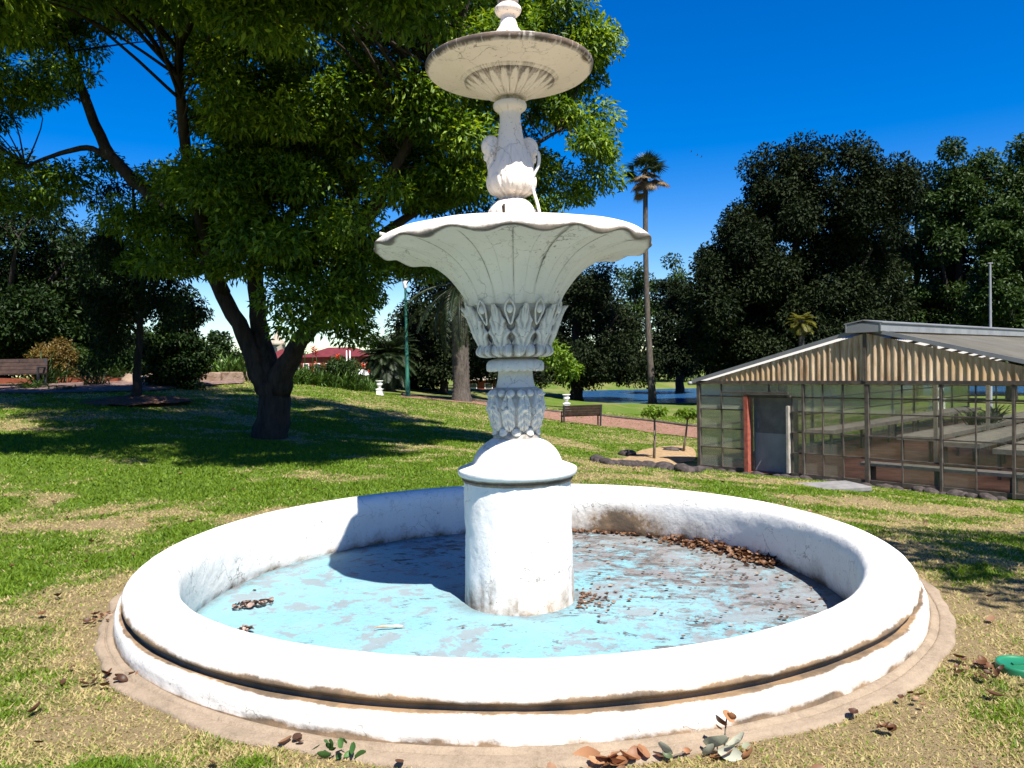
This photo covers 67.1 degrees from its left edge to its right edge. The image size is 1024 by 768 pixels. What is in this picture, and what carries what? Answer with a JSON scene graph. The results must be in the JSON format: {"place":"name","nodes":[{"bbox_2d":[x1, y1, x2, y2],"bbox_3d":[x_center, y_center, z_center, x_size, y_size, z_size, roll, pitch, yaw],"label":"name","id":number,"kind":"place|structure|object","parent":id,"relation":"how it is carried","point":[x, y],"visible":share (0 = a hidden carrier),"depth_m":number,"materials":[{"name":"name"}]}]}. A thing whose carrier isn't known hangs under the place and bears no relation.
{"place":"outdoors","nodes":[
{"label":"outdoors","id":0,"kind":"place"},
{"bbox_2d":[271,333,285,351],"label":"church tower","id":1,"kind":"structure","parent":0,"point":[278,345],"depth_m":188.34,"materials":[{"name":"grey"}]},
{"bbox_2d":[0,370,1023,767],"bbox_3d":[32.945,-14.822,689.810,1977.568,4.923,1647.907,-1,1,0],"label":"lawn","id":2,"kind":"structure","parent":0,"point":[554,398],"depth_m":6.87,"materials":[{"name":"plant"}]},
{"bbox_2d":[0,358,47,384],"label":"park bench","id":3,"kind":"object","parent":2,"relation":"on","point":[15,367],"visible":0.92,"depth_m":26.32,"materials":[{"name":"brown wood"}]},
{"bbox_2d":[22,336,81,378],"bbox_3d":[-18.369,-0.845,30.970,2.102,2.178,1.922,-2,2,-35],"label":"golden shrub","id":4,"kind":"object","parent":2,"relation":"on","point":[63,351],"visible":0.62,"depth_m":30.82,"materials":[{"name":"yellow plant"}]},
{"bbox_2d":[0,147,112,377],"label":"dark tree","id":5,"kind":"object","parent":2,"relation":"on","point":[14,317],"visible":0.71,"depth_m":32.55,"materials":[{"name":"green plant"}]},
{"bbox_2d":[0,376,120,383],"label":"brick edging","id":6,"kind":"object","parent":2,"relation":"on","point":[6,380],"visible":0.19,"depth_m":28.04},
{"bbox_2d":[60,673,94,684],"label":"fallen leaves","id":7,"kind":"object","parent":2,"relation":"on","point":[63,680],"visible":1,"depth_m":4.26,"materials":[{"name":"brown plant"}]},
{"bbox_2d":[0,212,156,378],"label":"dark tree","id":8,"kind":"object","parent":2,"relation":"on","point":[48,255],"visible":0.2,"depth_m":35.32,"materials":[{"name":"green plant"}]},
{"bbox_2d":[66,342,103,377],"bbox_3d":[-18.072,-0.743,31.903,2.323,1.992,1.781,-1,1,0],"label":"leafy shrub","id":9,"kind":"object","parent":2,"relation":"on","point":[84,351],"visible":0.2,"depth_m":31.78,"materials":[{"name":"green plant"}]},
{"bbox_2d":[62,265,150,374],"bbox_3d":[-21.393,-3.527,39.545,5.517,8.244,6.185,0,2,38],"label":"dark tree","id":10,"kind":"object","parent":2,"relation":"on","point":[142,365],"depth_m":39.70,"materials":[{"name":"green plant"}]},
{"bbox_2d":[91,362,142,377],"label":"leafy shrub","id":11,"kind":"object","parent":2,"relation":"on","point":[113,372],"visible":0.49,"depth_m":29.29,"materials":[{"name":"green plant"}]},
{"bbox_2d":[0,379,242,392],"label":"mulch bed","id":12,"kind":"object","parent":2,"relation":"on","point":[119,386],"visible":0.57,"depth_m":26.00,"materials":[{"name":"soil"}]},
{"bbox_2d":[7,377,57,388],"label":"strappy plant","id":13,"kind":"object","parent":12,"relation":"on","point":[36,385],"visible":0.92,"depth_m":25.41,"materials":[{"name":"green plant"}]},
{"bbox_2d":[18,349,81,383],"bbox_3d":[-16.481,-0.563,27.530,2.299,1.420,2.349,-2,1,-18],"label":"leafy shrub","id":14,"kind":"object","parent":12,"relation":"on","point":[52,375],"visible":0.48,"depth_m":27.42,"materials":[{"name":"green plant"}]},
{"bbox_2d":[47,384,79,389],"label":"strappy plant","id":15,"kind":"object","parent":12,"relation":"on","point":[60,387],"visible":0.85,"depth_m":25.13,"materials":[{"name":"green plant"}]},
{"bbox_2d":[65,367,127,384],"bbox_3d":[-14.461,-0.279,26.886,1.949,0.839,2.030,-2,1,-18],"label":"spiky plant","id":16,"kind":"object","parent":12,"relation":"on","point":[94,381],"visible":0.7,"depth_m":26.89,"materials":[{"name":"green plant"}]},
{"bbox_2d":[121,376,132,381],"bbox_3d":[-14.040,-0.107,28.373,0.691,0.356,0.526,14,24,21],"label":"garden rock","id":17,"kind":"object","parent":12,"relation":"on","point":[127,378],"visible":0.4,"depth_m":28.20,"materials":[{"name":"stone"}]},
{"bbox_2d":[133,283,220,389],"bbox_3d":[-11.834,-1.451,27.475,2.928,4.336,2.413,-1,1,0],"label":"hedge shrub","id":18,"kind":"object","parent":12,"relation":"on","point":[179,360],"visible":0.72,"depth_m":26.95,"materials":[{"name":"green plant"}]},
{"bbox_2d":[208,349,244,371],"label":"lily plant","id":19,"kind":"object","parent":12,"relation":"on","point":[222,365],"visible":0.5,"depth_m":30.57,"materials":[{"name":"green plant"}]},
{"bbox_2d":[231,359,248,380],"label":"lily plant","id":20,"kind":"object","parent":12,"relation":"on","point":[241,369],"visible":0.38,"depth_m":30.71,"materials":[{"name":"green plant"}]},
{"bbox_2d":[77,395,193,405],"bbox_3d":[-11.141,0.442,22.979,3.109,0.254,3.116,-1,1,23],"label":"mulch ring","id":21,"kind":"object","parent":2,"relation":"on","point":[130,400],"visible":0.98,"depth_m":22.12,"materials":[{"name":"soil"}]},
{"bbox_2d":[68,163,214,395],"bbox_3d":[-11.142,-2.890,22.867,4.170,7.255,3.318,-1,1,0],"label":"young tree","id":22,"kind":"object","parent":21,"relation":"on","point":[117,307],"visible":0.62,"depth_m":22.57,"materials":[{"name":"green plant"}]},
{"bbox_2d":[206,329,236,359],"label":"sparse tree","id":23,"kind":"object","parent":2,"relation":"on","point":[217,337],"visible":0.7,"depth_m":59.77,"materials":[{"name":"green plant"}]},
{"bbox_2d":[202,372,249,380],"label":"stone wall","id":24,"kind":"structure","parent":2,"relation":"on","point":[217,376],"depth_m":29.95,"materials":[{"name":"stone"}]},
{"bbox_2d":[228,348,242,361],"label":"tree","id":25,"kind":"object","parent":2,"relation":"on","point":[236,353],"visible":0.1,"depth_m":148.25,"materials":[{"name":"green plant"}]},
{"bbox_2d":[276,349,300,368],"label":"cream house","id":26,"kind":"structure","parent":2,"relation":"on","point":[279,353],"depth_m":142.27,"materials":[{"name":"red metal"}]},
{"bbox_2d":[293,365,312,384],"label":"lily plant","id":27,"kind":"object","parent":2,"relation":"on","point":[297,379],"visible":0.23,"depth_m":32.08,"materials":[{"name":"green plant"}]},
{"bbox_2d":[294,368,317,384],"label":"lily plant","id":28,"kind":"object","parent":2,"relation":"on","point":[302,381],"visible":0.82,"depth_m":32.48,"materials":[{"name":"green plant"}]},
{"bbox_2d":[310,345,316,382],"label":"flower stem","id":29,"kind":"object","parent":2,"relation":"on","point":[312,360],"visible":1,"depth_m":32.96,"materials":[{"name":"green plant"}]},
{"bbox_2d":[313,348,318,374],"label":"flower stem","id":30,"kind":"object","parent":2,"relation":"on","point":[316,357],"visible":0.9,"depth_m":33.24,"materials":[{"name":"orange plant"}]},
{"bbox_2d":[0,0,633,439],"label":"shade tree","id":31,"kind":"object","parent":2,"relation":"on","point":[220,216],"visible":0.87,"depth_m":15.22,"materials":[{"name":"plant"}]},
{"bbox_2d":[304,366,332,387],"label":"lily plant","id":32,"kind":"object","parent":2,"relation":"on","point":[315,382],"visible":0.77,"depth_m":33.10,"materials":[{"name":"green plant"}]},
{"bbox_2d":[313,368,330,385],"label":"lily plant","id":33,"kind":"object","parent":2,"relation":"on","point":[322,376],"visible":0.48,"depth_m":33.30,"materials":[{"name":"green plant"}]},
{"bbox_2d":[324,373,338,387],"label":"lily plant","id":34,"kind":"object","parent":2,"relation":"on","point":[330,381],"visible":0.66,"depth_m":33.73,"materials":[{"name":"green plant"}]},
{"bbox_2d":[301,347,369,371],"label":"brick building","id":35,"kind":"structure","parent":2,"relation":"on","point":[324,355],"depth_m":120.21,"materials":[{"name":"red brick"}]},
{"bbox_2d":[309,354,364,387],"bbox_3d":[-8.284,-0.403,37.293,2.721,2.123,2.554,0,2,41],"label":"rust shrub","id":36,"kind":"object","parent":2,"relation":"on","point":[347,366],"visible":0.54,"depth_m":36.59,"materials":[{"name":"green plant"}]},
{"bbox_2d":[335,353,340,381],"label":"flower stem","id":37,"kind":"object","parent":2,"relation":"on","point":[337,359],"visible":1,"depth_m":34.06,"materials":[{"name":"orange plant"}]},
{"bbox_2d":[312,737,365,758],"bbox_3d":[-0.761,1.607,3.375,0.235,0.123,0.078,-1,1,0],"label":"weed","id":38,"kind":"object","parent":2,"relation":"on","point":[330,747],"visible":0.99,"depth_m":3.38,"materials":[{"name":"green plant"}]},
{"bbox_2d":[334,369,362,390],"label":"lily plant","id":39,"kind":"object","parent":2,"relation":"on","point":[347,384],"visible":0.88,"depth_m":35.23,"materials":[{"name":"green plant"}]},
{"bbox_2d":[352,375,369,390],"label":"lily plant","id":40,"kind":"object","parent":2,"relation":"on","point":[361,388],"visible":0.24,"depth_m":44.52,"materials":[{"name":"green plant"}]},
{"bbox_2d":[360,374,378,391],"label":"lily plant","id":41,"kind":"object","parent":2,"relation":"on","point":[367,381],"visible":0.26,"depth_m":45.87,"materials":[{"name":"green plant"}]},
{"bbox_2d":[366,381,383,391],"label":"lily plant","id":42,"kind":"object","parent":2,"relation":"on","point":[371,388],"visible":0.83,"depth_m":44.91,"materials":[{"name":"green plant"}]},
{"bbox_2d":[376,380,383,395],"bbox_3d":[-6.098,0.192,35.553,0.365,0.698,0.365,-1,1,0],"label":"garden urn","id":43,"kind":"object","parent":2,"relation":"on","point":[379,390],"visible":1,"depth_m":35.43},
{"bbox_2d":[355,332,421,391],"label":"date palm","id":44,"kind":"object","parent":2,"relation":"on","point":[386,365],"visible":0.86,"depth_m":51.23,"materials":[{"name":"green plant"}]},
{"bbox_2d":[401,278,409,395],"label":"lamp post","id":45,"kind":"object","parent":2,"relation":"on","point":[407,386],"visible":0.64,"depth_m":41.95,"materials":[{"name":"green metal"}]},
{"bbox_2d":[383,293,451,391],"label":"dark tree","id":46,"kind":"object","parent":2,"relation":"on","point":[397,314],"visible":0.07,"depth_m":60.63,"materials":[{"name":"green plant"}]},
{"bbox_2d":[401,267,474,401],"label":"canary palm","id":47,"kind":"object","parent":2,"relation":"on","point":[453,298],"visible":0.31,"depth_m":40.72,"materials":[{"name":"green plant"}]},
{"bbox_2d":[391,269,496,394],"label":"dark tree","id":48,"kind":"object","parent":2,"relation":"on","point":[434,362],"visible":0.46,"depth_m":56.77,"materials":[{"name":"green plant"}]},
{"bbox_2d":[469,377,495,389],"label":"park kiosk","id":49,"kind":"object","parent":2,"relation":"on","point":[483,384],"visible":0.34,"depth_m":82.02,"materials":[{"name":"red brick"}]},
{"bbox_2d":[485,383,492,388],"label":"window","id":50,"kind":"structure","parent":49,"relation":"in","point":[486,384],"depth_m":81.96,"materials":[{"name":"grey"}]},
{"bbox_2d":[469,331,552,389],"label":"dark tree","id":51,"kind":"object","parent":2,"relation":"on","point":[542,376],"visible":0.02,"depth_m":66.38,"materials":[{"name":"green plant"}]},
{"bbox_2d":[4,457,1022,767],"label":"scattered leaves","id":52,"kind":"object","parent":2,"relation":"on","point":[852,711],"visible":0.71,"depth_m":4.16,"materials":[{"name":"brown plant"}]},
{"bbox_2d":[93,577,956,767],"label":"concrete apron","id":53,"kind":"object","parent":2,"relation":"on","point":[916,668],"visible":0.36,"depth_m":3.60,"materials":[{"name":"concrete"}]},
{"bbox_2d":[79,611,112,623],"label":"fallen leaves","id":54,"kind":"object","parent":53,"relation":"on","point":[93,618],"visible":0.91,"depth_m":5.33,"materials":[{"name":"brown plant"}]},
{"bbox_2d":[90,668,137,683],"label":"fallen leaves","id":55,"kind":"object","parent":53,"relation":"on","point":[121,677],"visible":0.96,"depth_m":4.25,"materials":[{"name":"brown plant"}]},
{"bbox_2d":[277,733,301,743],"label":"fallen leaves","id":56,"kind":"object","parent":53,"relation":"on","point":[296,736],"visible":1,"depth_m":3.52,"materials":[{"name":"brown plant"}]},
{"bbox_2d":[113,0,929,746],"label":"fountain","id":57,"kind":"object","parent":53,"relation":"on","point":[483,576],"visible":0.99,"depth_m":5.92,"materials":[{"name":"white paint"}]},
{"bbox_2d":[237,625,253,631],"bbox_3d":[-1.973,1.807,5.713,0.122,0.048,0.105,0,2,28],"label":"seed cluster","id":58,"kind":"object","parent":57,"relation":"on","point":[246,628],"visible":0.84,"depth_m":5.70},
{"bbox_2d":[232,597,273,608],"bbox_3d":[-2.122,1.793,6.342,0.345,0.053,0.161,-2,2,-28],"label":"seed cluster","id":59,"kind":"object","parent":57,"relation":"on","point":[247,603],"visible":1,"depth_m":6.32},
{"bbox_2d":[374,624,402,627],"bbox_3d":[-0.915,1.800,5.735,0.213,0.022,0.027,-1,1,-6],"label":"stick","id":60,"kind":"object","parent":57,"relation":"on","point":[385,626],"visible":1,"depth_m":5.73,"materials":[{"name":"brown wood"}]},
{"bbox_2d":[253,534,826,657],"bbox_3d":[0.196,1.757,6.812,4.828,0.015,4.090,-1,1,13],"label":"floor debris","id":61,"kind":"object","parent":57,"relation":"on","point":[584,602],"visible":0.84,"depth_m":6.39,"materials":[{"name":"plant"}]},
{"bbox_2d":[572,528,782,567],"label":"leaf litter","id":62,"kind":"object","parent":57,"relation":"on","point":[744,551],"visible":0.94,"depth_m":7.85,"materials":[{"name":"plant"}]},
{"bbox_2d":[573,743,649,767],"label":"dry leaf heap","id":63,"kind":"object","parent":53,"relation":"on","point":[633,752],"visible":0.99,"depth_m":3.31,"materials":[{"name":"plant"}]},
{"bbox_2d":[655,741,691,759],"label":"leaf sprig","id":64,"kind":"object","parent":53,"relation":"on","point":[667,752],"visible":0.98,"depth_m":3.31,"materials":[{"name":"green plant"}]},
{"bbox_2d":[401,393,696,426],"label":"path edging","id":65,"kind":"object","parent":2,"relation":"on","point":[652,420],"visible":0.42,"depth_m":42.38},
{"bbox_2d":[530,191,584,382],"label":"bright tree","id":66,"kind":"object","parent":2,"relation":"on","point":[570,370],"visible":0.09,"depth_m":48.89,"materials":[{"name":"green plant"}]},
{"bbox_2d":[562,394,570,409],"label":"garden urn","id":67,"kind":"object","parent":2,"relation":"on","point":[566,397],"visible":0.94,"depth_m":45.28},
{"bbox_2d":[560,404,601,425],"bbox_3d":[3.289,1.490,36.661,1.900,1.028,0.645,-1,1,-9],"label":"park bench","id":68,"kind":"object","parent":2,"relation":"on","point":[580,410],"visible":0.95,"depth_m":36.42,"materials":[{"name":"brown wood"}]},
{"bbox_2d":[562,284,629,379],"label":"tree","id":69,"kind":"object","parent":2,"relation":"on","point":[593,328],"visible":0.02,"depth_m":138.06,"materials":[{"name":"green plant"}]},
{"bbox_2d":[537,261,667,401],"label":"lakeside tree","id":70,"kind":"object","parent":2,"relation":"on","point":[595,360],"visible":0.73,"depth_m":73.96,"materials":[{"name":"green plant"}]},
{"bbox_2d":[602,261,671,382],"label":"tree","id":71,"kind":"object","parent":2,"relation":"on","point":[635,293],"visible":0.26,"depth_m":130.60,"materials":[{"name":"green plant"}]},
{"bbox_2d":[622,150,669,403],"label":"fan palm","id":72,"kind":"object","parent":2,"relation":"on","point":[651,162],"visible":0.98,"depth_m":67.33,"materials":[{"name":"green plant"}]},
{"bbox_2d":[611,445,695,464],"bbox_3d":[4.085,1.929,21.861,1.816,0.984,12.051,-1,1,17],"label":"garden bed","id":73,"kind":"object","parent":2,"relation":"on","point":[679,456],"visible":0.81,"depth_m":23.64,"materials":[{"name":"soil"}]},
{"bbox_2d":[618,449,635,455],"bbox_3d":[3.477,2.104,23.317,0.558,0.264,0.367,-1,1,0],"label":"edging stone","id":74,"kind":"object","parent":73,"relation":"on","point":[627,452],"visible":0.69,"depth_m":23.18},
{"bbox_2d":[637,405,669,458],"bbox_3d":[4.191,1.473,22.377,0.916,1.765,0.959,-2,2,-34],"label":"sapling","id":75,"kind":"object","parent":73,"relation":"on","point":[654,412],"visible":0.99,"depth_m":22.27,"materials":[{"name":"green plant"}]},
{"bbox_2d":[662,446,678,450],"bbox_3d":[5.244,2.196,25.521,0.558,0.264,0.367,-1,1,0],"label":"edging stone","id":76,"kind":"object","parent":73,"relation":"on","point":[670,448],"visible":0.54,"depth_m":25.40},
{"bbox_2d":[673,407,696,450],"bbox_3d":[5.863,1.576,25.599,0.860,1.644,1.006,-2,2,-31],"label":"sapling","id":77,"kind":"object","parent":73,"relation":"on","point":[687,414],"visible":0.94,"depth_m":25.51,"materials":[{"name":"green plant"}]},
{"bbox_2d":[650,277,704,393],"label":"lakeside tree","id":78,"kind":"object","parent":2,"relation":"on","point":[680,364],"visible":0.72,"depth_m":89.87,"materials":[{"name":"green plant"}]},
{"bbox_2d":[656,252,703,381],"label":"tree","id":79,"kind":"object","parent":2,"relation":"on","point":[675,274],"visible":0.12,"depth_m":127.59,"materials":[{"name":"green plant"}]},
{"bbox_2d":[702,710,751,760],"bbox_3d":[0.931,1.529,3.354,0.229,0.217,0.130,-1,1,0],"label":"wilted seedling","id":80,"kind":"object","parent":2,"relation":"on","point":[728,750],"visible":0.95,"depth_m":3.33,"materials":[{"name":"beige plant"}]},
{"bbox_2d":[590,454,1007,500],"bbox_3d":[5.276,2.038,16.621,6.730,1.287,7.461,-2,2,-39],"label":"stone edging","id":81,"kind":"object","parent":2,"relation":"on","point":[682,467],"visible":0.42,"depth_m":15.91,"materials":[{"name":"stone"}]},
{"bbox_2d":[786,312,816,345],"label":"yellow palm","id":82,"kind":"object","parent":2,"relation":"on","point":[801,327],"visible":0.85,"depth_m":45.73,"materials":[{"name":"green plant"}]},
{"bbox_2d":[676,128,932,376],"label":"evergreen tree","id":83,"kind":"object","parent":2,"relation":"on","point":[753,290],"visible":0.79,"depth_m":60.44,"materials":[{"name":"green plant"}]},
{"bbox_2d":[797,480,871,491],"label":"concrete slab","id":84,"kind":"structure","parent":2,"relation":"on","point":[845,485],"depth_m":14.65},
{"bbox_2d":[875,721,896,730],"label":"fallen leaves","id":85,"kind":"object","parent":2,"relation":"on","point":[890,727],"visible":1,"depth_m":3.50,"materials":[{"name":"brown plant"}]},
{"bbox_2d":[897,691,925,714],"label":"fallen leaves","id":86,"kind":"object","parent":2,"relation":"on","point":[908,692],"visible":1,"depth_m":3.81,"materials":[{"name":"brown plant"}]},
{"bbox_2d":[872,165,976,321],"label":"dark tree","id":87,"kind":"object","parent":2,"relation":"on","point":[950,266],"visible":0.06,"depth_m":75.42,"materials":[{"name":"green plant"}]},
{"bbox_2d":[888,135,1022,325],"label":"leafy tree","id":88,"kind":"object","parent":2,"relation":"on","point":[962,191],"visible":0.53,"depth_m":70.53,"materials":[{"name":"green plant"}]},
{"bbox_2d":[952,195,1023,399],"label":"leafy tree","id":89,"kind":"object","parent":2,"relation":"on","point":[1002,235],"visible":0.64,"depth_m":58.76,"materials":[{"name":"green plant"}]},
{"bbox_2d":[952,653,1023,683],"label":"fallen leaves","id":90,"kind":"object","parent":2,"relation":"on","point":[983,661],"visible":1,"depth_m":4.17,"materials":[{"name":"brown plant"}]},
{"bbox_2d":[987,262,992,411],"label":"flag pole","id":91,"kind":"object","parent":2,"relation":"on","point":[990,316],"visible":0.51,"depth_m":43.82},
{"bbox_2d":[968,132,1023,321],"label":"leafy tree","id":92,"kind":"object","parent":2,"relation":"on","point":[1016,190],"visible":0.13,"depth_m":69.16,"materials":[{"name":"green plant"}]},
{"bbox_2d":[995,655,1023,678],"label":"valve lid","id":93,"kind":"object","parent":2,"relation":"on","point":[1014,665],"visible":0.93,"depth_m":4.18,"materials":[{"name":"green plastic"}]},
{"bbox_2d":[0,0,1023,376],"label":"sky","id":94,"kind":"structure","parent":0,"point":[717,80],"materials":[{"name":"blue"}]},
{"bbox_2d":[401,395,696,437],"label":"path","id":95,"kind":"structure","parent":0,"point":[593,420],"depth_m":39.09,"materials":[{"name":"red brick"}]},
{"bbox_2d":[583,386,1023,402],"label":"lake","id":96,"kind":"structure","parent":0,"point":[639,396],"depth_m":85.66,"materials":[{"name":"blue liquid"}]},
{"bbox_2d":[716,420,1023,493],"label":"greenhouse floor","id":97,"kind":"structure","parent":0,"point":[883,448],"depth_m":21.74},
{"bbox_2d":[687,320,1023,499],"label":"greenhouse","id":98,"kind":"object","parent":97,"relation":"on","point":[764,413],"visible":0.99,"depth_m":19.69,"materials":[{"name":"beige glass"}]},
{"bbox_2d":[754,397,791,474],"bbox_3d":[6.842,1.334,20.184,0.065,2.000,1.120,-2,2,-42],"label":"door","id":99,"kind":"structure","parent":98,"relation":"in","point":[769,413],"depth_m":20.23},
{"bbox_2d":[806,407,980,453],"bbox_3d":[14.770,1.607,28.881,14.060,0.780,0.840,-2,2,-42],"label":"staging bench","id":100,"kind":"object","parent":97,"relation":"on","point":[860,426],"visible":0.61,"depth_m":26.99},
{"bbox_2d":[860,461,1023,492],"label":"plank bench","id":101,"kind":"object","parent":97,"relation":"on","point":[935,469],"visible":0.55,"depth_m":17.58,"materials":[{"name":"wood"}]},
{"bbox_2d":[896,411,1023,461],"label":"staging bench","id":102,"kind":"object","parent":97,"relation":"on","point":[956,430],"visible":0.46,"depth_m":23.25,"materials":[{"name":"wood"}]},
{"bbox_2d":[954,405,995,424],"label":"potted fern","id":103,"kind":"object","parent":102,"relation":"on","point":[972,422],"visible":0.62,"depth_m":24.96,"materials":[{"name":"green plant"}]},
{"bbox_2d":[967,404,1011,420],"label":"potted fern","id":104,"kind":"object","parent":102,"relation":"on","point":[991,408],"visible":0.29,"depth_m":26.43,"materials":[{"name":"green plant"}]},
{"bbox_2d":[965,404,1018,423],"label":"potted fern","id":105,"kind":"object","parent":102,"relation":"on","point":[995,421],"visible":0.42,"depth_m":25.41,"materials":[{"name":"green plant"}]},
{"bbox_2d":[944,423,1023,468],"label":"staging bench","id":106,"kind":"object","parent":97,"relation":"on","point":[1004,434],"visible":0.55,"depth_m":20.95,"materials":[{"name":"wood"}]},
{"bbox_2d":[992,440,1023,479],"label":"staging bench","id":107,"kind":"object","parent":97,"relation":"on","point":[1000,451],"visible":0.71,"depth_m":18.32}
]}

